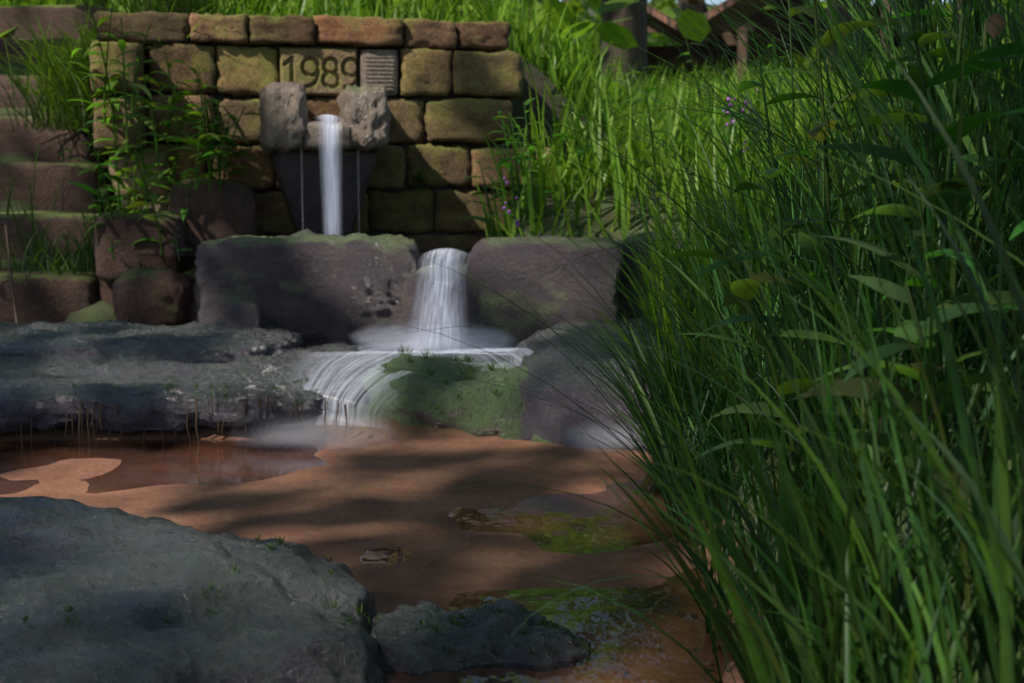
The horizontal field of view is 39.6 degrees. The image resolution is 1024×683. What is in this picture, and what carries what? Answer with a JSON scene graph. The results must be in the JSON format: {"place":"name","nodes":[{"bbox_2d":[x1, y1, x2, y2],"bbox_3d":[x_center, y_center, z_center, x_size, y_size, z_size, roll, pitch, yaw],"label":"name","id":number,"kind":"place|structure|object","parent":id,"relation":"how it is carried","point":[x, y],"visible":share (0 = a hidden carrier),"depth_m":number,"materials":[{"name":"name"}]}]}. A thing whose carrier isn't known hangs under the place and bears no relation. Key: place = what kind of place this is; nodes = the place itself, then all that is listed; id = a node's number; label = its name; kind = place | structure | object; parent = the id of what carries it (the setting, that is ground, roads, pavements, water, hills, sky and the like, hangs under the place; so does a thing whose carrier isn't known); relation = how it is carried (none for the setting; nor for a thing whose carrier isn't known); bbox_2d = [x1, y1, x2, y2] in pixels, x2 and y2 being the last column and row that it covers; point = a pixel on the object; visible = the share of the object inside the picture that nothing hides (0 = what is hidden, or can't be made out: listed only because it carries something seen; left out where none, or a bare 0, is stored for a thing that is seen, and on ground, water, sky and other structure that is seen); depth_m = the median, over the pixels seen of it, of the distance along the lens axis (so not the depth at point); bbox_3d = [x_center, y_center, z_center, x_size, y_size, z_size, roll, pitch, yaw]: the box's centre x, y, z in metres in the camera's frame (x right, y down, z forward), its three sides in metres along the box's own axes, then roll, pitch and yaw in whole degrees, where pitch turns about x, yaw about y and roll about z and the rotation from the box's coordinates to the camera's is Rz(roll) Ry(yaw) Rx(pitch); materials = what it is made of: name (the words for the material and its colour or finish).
{"place":"outdoors","nodes":[
{"label":"outdoors","id":0,"kind":"place"},
{"bbox_2d":[89,11,553,263],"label":"fountain wall","id":1,"kind":"structure","parent":0,"point":[438,69],"depth_m":4.27,"materials":[{"name":"brown stone"}]},
{"bbox_2d":[109,147,171,201],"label":"red rock","id":2,"kind":"object","parent":1,"relation":"attached to","point":[150,159],"visible":0.42,"depth_m":4.10,"materials":[{"name":"stone"}]},
{"bbox_2d":[140,191,169,212],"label":"slope rock","id":3,"kind":"object","parent":1,"relation":"on","point":[163,206],"visible":0.02,"depth_m":4.09,"materials":[{"name":"stone"}]},
{"bbox_2d":[279,47,357,95],"bbox_3d":[-0.585,-0.808,4.282,0.228,0.139,0.135,-1,6,-12],"label":"fountain wall inscription","id":4,"kind":"object","parent":1,"relation":"attached to","point":[324,71],"visible":0.86,"depth_m":4.22,"materials":[{"name":"stone"}]},
{"bbox_2d":[258,82,390,154],"bbox_3d":[-0.545,-0.637,4.099,0.406,0.206,0.404,0,6,0],"label":"fountain spout","id":5,"kind":"object","parent":1,"relation":"attached to","point":[362,124],"visible":0.95,"depth_m":3.95,"materials":[{"name":"grey stone"}]},
{"bbox_2d":[273,149,375,235],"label":"stone slab","id":6,"kind":"structure","parent":1,"relation":"attached to","point":[300,175],"depth_m":4.08,"materials":[{"name":"grey stone"}]},
{"bbox_2d":[322,115,338,233],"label":"water stream","id":7,"kind":"structure","parent":1,"relation":"attached to","point":[330,145],"depth_m":3.91,"materials":[{"name":"liquid"}]},
{"bbox_2d":[358,49,397,96],"bbox_3d":[-0.424,-0.820,4.387,0.115,0.140,0.282,-1,6,-12],"label":"plaque","id":8,"kind":"object","parent":1,"relation":"attached to","point":[380,67],"visible":0.69,"depth_m":4.25,"materials":[{"name":"grey stone"}]},
{"bbox_2d":[0,4,1023,682],"bbox_3d":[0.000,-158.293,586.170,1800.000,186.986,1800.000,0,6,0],"label":"terrain","id":9,"kind":"structure","parent":0,"point":[390,514],"depth_m":2.01,"materials":[{"name":"soil"}]},
{"bbox_2d":[0,74,59,115],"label":"step","id":10,"kind":"object","parent":9,"relation":"on","point":[21,100],"visible":0.06,"depth_m":4.93,"materials":[{"name":"stone"}]},
{"bbox_2d":[0,38,96,70],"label":"step","id":11,"kind":"object","parent":9,"relation":"on","point":[11,50],"visible":0.09,"depth_m":5.21,"materials":[{"name":"stone"}]},
{"bbox_2d":[0,267,98,322],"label":"step","id":12,"kind":"object","parent":9,"relation":"on","point":[44,297],"visible":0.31,"depth_m":3.86,"materials":[{"name":"stone"}]},
{"bbox_2d":[0,210,98,267],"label":"step","id":13,"kind":"object","parent":9,"relation":"on","point":[63,217],"visible":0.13,"depth_m":4.13,"materials":[{"name":"stone"}]},
{"bbox_2d":[0,115,110,162],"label":"step","id":14,"kind":"object","parent":9,"relation":"on","point":[20,139],"visible":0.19,"depth_m":4.66,"materials":[{"name":"stone"}]},
{"bbox_2d":[0,161,117,212],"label":"step","id":15,"kind":"object","parent":9,"relation":"on","point":[48,175],"visible":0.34,"depth_m":4.41,"materials":[{"name":"stone"}]},
{"bbox_2d":[0,5,118,39],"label":"step","id":16,"kind":"object","parent":9,"relation":"on","point":[53,17],"visible":0.24,"depth_m":5.49,"materials":[{"name":"stone"}]},
{"bbox_2d":[0,0,152,275],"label":"grass","id":17,"kind":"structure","parent":9,"relation":"on","point":[87,257],"depth_m":3.98,"materials":[{"name":"green plant"}]},
{"bbox_2d":[66,0,107,7],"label":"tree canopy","id":18,"kind":"object","parent":9,"relation":"on","point":[102,4],"depth_m":9.98,"materials":[{"name":"green plant"}]},
{"bbox_2d":[0,0,272,131],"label":"grass tuft","id":19,"kind":"object","parent":9,"relation":"on","point":[67,82],"visible":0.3,"depth_m":4.32,"materials":[{"name":"green plant"}]},
{"bbox_2d":[93,212,187,282],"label":"block rock","id":20,"kind":"object","parent":9,"relation":"on","point":[127,230],"visible":0.66,"depth_m":3.80,"materials":[{"name":"stone"}]},
{"bbox_2d":[98,256,196,306],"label":"rubble rock","id":21,"kind":"object","parent":9,"relation":"on","point":[105,289],"visible":0.09,"depth_m":3.89,"materials":[{"name":"stone"}]},
{"bbox_2d":[112,267,192,325],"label":"boulder","id":22,"kind":"object","parent":9,"relation":"on","point":[150,296],"visible":0.73,"depth_m":3.54,"materials":[{"name":"stone"}]},
{"bbox_2d":[5,225,347,443],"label":"roots","id":23,"kind":"object","parent":9,"relation":"on","point":[127,318],"visible":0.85,"depth_m":2.60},
{"bbox_2d":[0,496,385,682],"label":"foreground rock","id":24,"kind":"object","parent":9,"relation":"on","point":[122,582],"visible":0.92,"depth_m":1.32,"materials":[{"name":"grey stone"}]},
{"bbox_2d":[0,342,394,434],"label":"rock slab","id":25,"kind":"object","parent":9,"relation":"on","point":[44,395],"visible":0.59,"depth_m":2.67,"materials":[{"name":"grey stone"}]},
{"bbox_2d":[0,320,303,363],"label":"ledge rock","id":26,"kind":"object","parent":25,"relation":"on","point":[199,343],"visible":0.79,"depth_m":3.07,"materials":[{"name":"grey stone"}]},
{"bbox_2d":[225,300,265,329],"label":"rock","id":27,"kind":"object","parent":25,"relation":"on","point":[239,314],"visible":0.55,"depth_m":3.27,"materials":[{"name":"stone"}]},
{"bbox_2d":[9,134,591,665],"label":"moss tufts","id":28,"kind":"object","parent":9,"relation":"on","point":[401,348],"visible":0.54,"depth_m":2.60,"materials":[{"name":"green plant"}]},
{"bbox_2d":[135,242,476,255],"bbox_3d":[-0.450,-0.262,3.995,1.000,0.001,0.900,0,6,0],"label":"water basin","id":29,"kind":"object","parent":9,"relation":"on","point":[428,249],"visible":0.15,"depth_m":3.86,"materials":[{"name":"liquid"}]},
{"bbox_2d":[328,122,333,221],"bbox_3d":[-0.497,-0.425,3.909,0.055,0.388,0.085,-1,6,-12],"label":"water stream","id":30,"kind":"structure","parent":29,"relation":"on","point":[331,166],"depth_m":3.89,"materials":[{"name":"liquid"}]},
{"bbox_2d":[195,228,420,349],"bbox_3d":[-0.495,-0.124,3.503,0.556,0.307,0.235,-1,6,-5],"label":"boulder","id":31,"kind":"object","parent":9,"relation":"on","point":[308,284],"visible":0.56,"depth_m":3.41,"materials":[{"name":"stone"}]},
{"bbox_2d":[0,439,695,597],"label":"water pool","id":32,"kind":"structure","parent":9,"relation":"on","point":[148,462],"depth_m":2.44,"materials":[{"name":"brown liquid"}]},
{"bbox_2d":[190,263,513,351],"bbox_3d":[-0.249,-0.105,3.962,1.303,0.212,0.813,0,6,0],"label":"rock","id":33,"kind":"object","parent":9,"relation":"on","point":[195,309],"visible":0.03,"depth_m":3.60,"materials":[{"name":"stone"}]},
{"bbox_2d":[184,268,196,278],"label":"rubble rock","id":34,"kind":"object","parent":33,"relation":"on","point":[191,272],"visible":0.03,"depth_m":3.77,"materials":[{"name":"stone"}]},
{"bbox_2d":[168,178,257,258],"bbox_3d":[-0.860,-0.344,4.090,0.251,0.254,0.310,-2,7,-15],"label":"rubble rock","id":35,"kind":"object","parent":33,"relation":"on","point":[229,209],"visible":0.56,"depth_m":3.95,"materials":[{"name":"stone"}]},
{"bbox_2d":[319,344,478,417],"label":"waterfall","id":36,"kind":"structure","parent":9,"relation":"on","point":[418,349],"depth_m":2.74,"materials":[{"name":"liquid"}]},
{"bbox_2d":[3,5,805,260],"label":"plants","id":37,"kind":"object","parent":9,"relation":"on","point":[200,113],"visible":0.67,"depth_m":3.86,"materials":[{"name":"green plant"}]},
{"bbox_2d":[402,265,481,354],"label":"waterfall","id":38,"kind":"object","parent":9,"relation":"on","point":[463,314],"depth_m":3.42,"materials":[{"name":"liquid"}]},
{"bbox_2d":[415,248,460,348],"bbox_3d":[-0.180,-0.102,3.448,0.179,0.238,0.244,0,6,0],"label":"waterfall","id":39,"kind":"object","parent":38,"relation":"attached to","point":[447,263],"visible":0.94,"depth_m":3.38,"materials":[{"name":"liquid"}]},
{"bbox_2d":[362,354,528,439],"bbox_3d":[-0.066,0.145,2.832,0.505,0.239,0.415,0,6,0],"label":"mossy rock","id":40,"kind":"object","parent":9,"relation":"on","point":[404,397],"visible":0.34,"depth_m":2.67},
{"bbox_2d":[368,598,591,675],"bbox_3d":[-0.049,0.349,1.468,0.264,0.151,0.189,0,6,0],"label":"foreground rock","id":41,"kind":"object","parent":9,"relation":"on","point":[406,646],"visible":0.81,"depth_m":1.42,"materials":[{"name":"grey stone"}]},
{"bbox_2d":[1,0,1003,166],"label":"hillside grass","id":42,"kind":"structure","parent":9,"relation":"on","point":[453,16],"depth_m":4.88,"materials":[{"name":"green plant"}]},
{"bbox_2d":[0,0,1020,83],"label":"undergrowth bush","id":43,"kind":"object","parent":9,"relation":"on","point":[613,29],"visible":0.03,"depth_m":5.89,"materials":[{"name":"green plant"}]},
{"bbox_2d":[531,435,553,443],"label":"cascade rock","id":44,"kind":"object","parent":9,"relation":"on","point":[535,438],"visible":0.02,"depth_m":2.59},
{"bbox_2d":[467,235,623,349],"bbox_3d":[0.084,-0.118,3.510,0.384,0.284,0.212,0,6,4],"label":"boulder","id":45,"kind":"object","parent":9,"relation":"on","point":[499,265],"visible":0.71,"depth_m":3.42,"materials":[{"name":"stone"}]},
{"bbox_2d":[507,316,701,451],"bbox_3d":[0.422,0.103,2.982,0.870,0.302,1.018,1,6,10],"label":"boulder","id":46,"kind":"object","parent":9,"relation":"on","point":[538,415],"visible":0.22,"depth_m":2.59,"materials":[{"name":"grey stone"}]},
{"bbox_2d":[597,0,647,92],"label":"forest tree","id":47,"kind":"object","parent":9,"relation":"on","point":[636,27],"visible":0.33,"depth_m":12.57,"materials":[{"name":"brown plant"}]},
{"bbox_2d":[502,89,760,227],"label":"wall flowers","id":48,"kind":"object","parent":9,"relation":"on","point":[507,183],"visible":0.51,"depth_m":3.60,"materials":[{"name":"plant"}]},
{"bbox_2d":[619,221,704,318],"bbox_3d":[0.499,-0.151,3.633,0.526,0.334,0.303,0,6,0],"label":"rock","id":49,"kind":"object","parent":9,"relation":"on","point":[630,263],"visible":0.08,"depth_m":3.50,"materials":[{"name":"stone"}]},
{"bbox_2d":[334,0,1023,644],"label":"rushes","id":50,"kind":"object","parent":9,"relation":"on","point":[896,238],"depth_m":1.64,"materials":[{"name":"green plant"}]},
{"bbox_2d":[678,0,695,11],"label":"forest tree","id":51,"kind":"object","parent":9,"relation":"on","point":[684,4],"visible":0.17,"depth_m":36.09,"materials":[{"name":"brown plant"}]},
{"bbox_2d":[647,0,766,89],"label":"hut shelter","id":52,"kind":"object","parent":9,"relation":"on","point":[671,54],"visible":0.24,"depth_m":20.38,"materials":[{"name":"wood"}]},
{"bbox_2d":[469,0,1023,420],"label":"bank grass","id":53,"kind":"structure","parent":9,"relation":"on","point":[558,185],"depth_m":3.75,"materials":[{"name":"green plant"}]},
{"bbox_2d":[530,0,1023,682],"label":"grass","id":54,"kind":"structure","parent":9,"relation":"on","point":[876,550],"depth_m":1.12,"materials":[{"name":"green plant"}]},
{"bbox_2d":[788,0,823,426],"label":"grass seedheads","id":55,"kind":"object","parent":54,"relation":"on","point":[795,165],"depth_m":1.61,"materials":[{"name":"green plant"}]},
{"bbox_2d":[696,0,889,78],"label":"house","id":56,"kind":"structure","parent":9,"relation":"on","point":[762,19],"depth_m":25.48,"materials":[{"name":"wood"}]},
{"bbox_2d":[658,0,1023,601],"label":"herbs","id":57,"kind":"object","parent":9,"relation":"on","point":[741,290],"visible":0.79,"depth_m":1.32,"materials":[{"name":"green plant"}]},
{"bbox_2d":[824,0,865,89],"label":"forest tree","id":58,"kind":"object","parent":9,"relation":"on","point":[843,12],"visible":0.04,"depth_m":15.15,"materials":[{"name":"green plant"}]},
{"bbox_2d":[892,0,925,68],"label":"forest tree","id":59,"kind":"object","parent":9,"relation":"on","point":[896,42],"visible":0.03,"depth_m":23.44,"materials":[{"name":"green plant"}]},
{"bbox_2d":[952,0,972,31],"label":"forest tree","id":60,"kind":"object","parent":9,"relation":"on","point":[959,8],"depth_m":29.26,"materials":[{"name":"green plant"}]},
{"bbox_2d":[985,12,1004,38],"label":"dry plant leaves","id":61,"kind":"object","parent":9,"relation":"on","point":[995,18],"visible":0.94,"depth_m":1.48,"materials":[{"name":"brown plant"}]},
{"bbox_2d":[559,0,951,3],"label":"sky","id":62,"kind":"structure","parent":0,"point":[707,1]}
]}

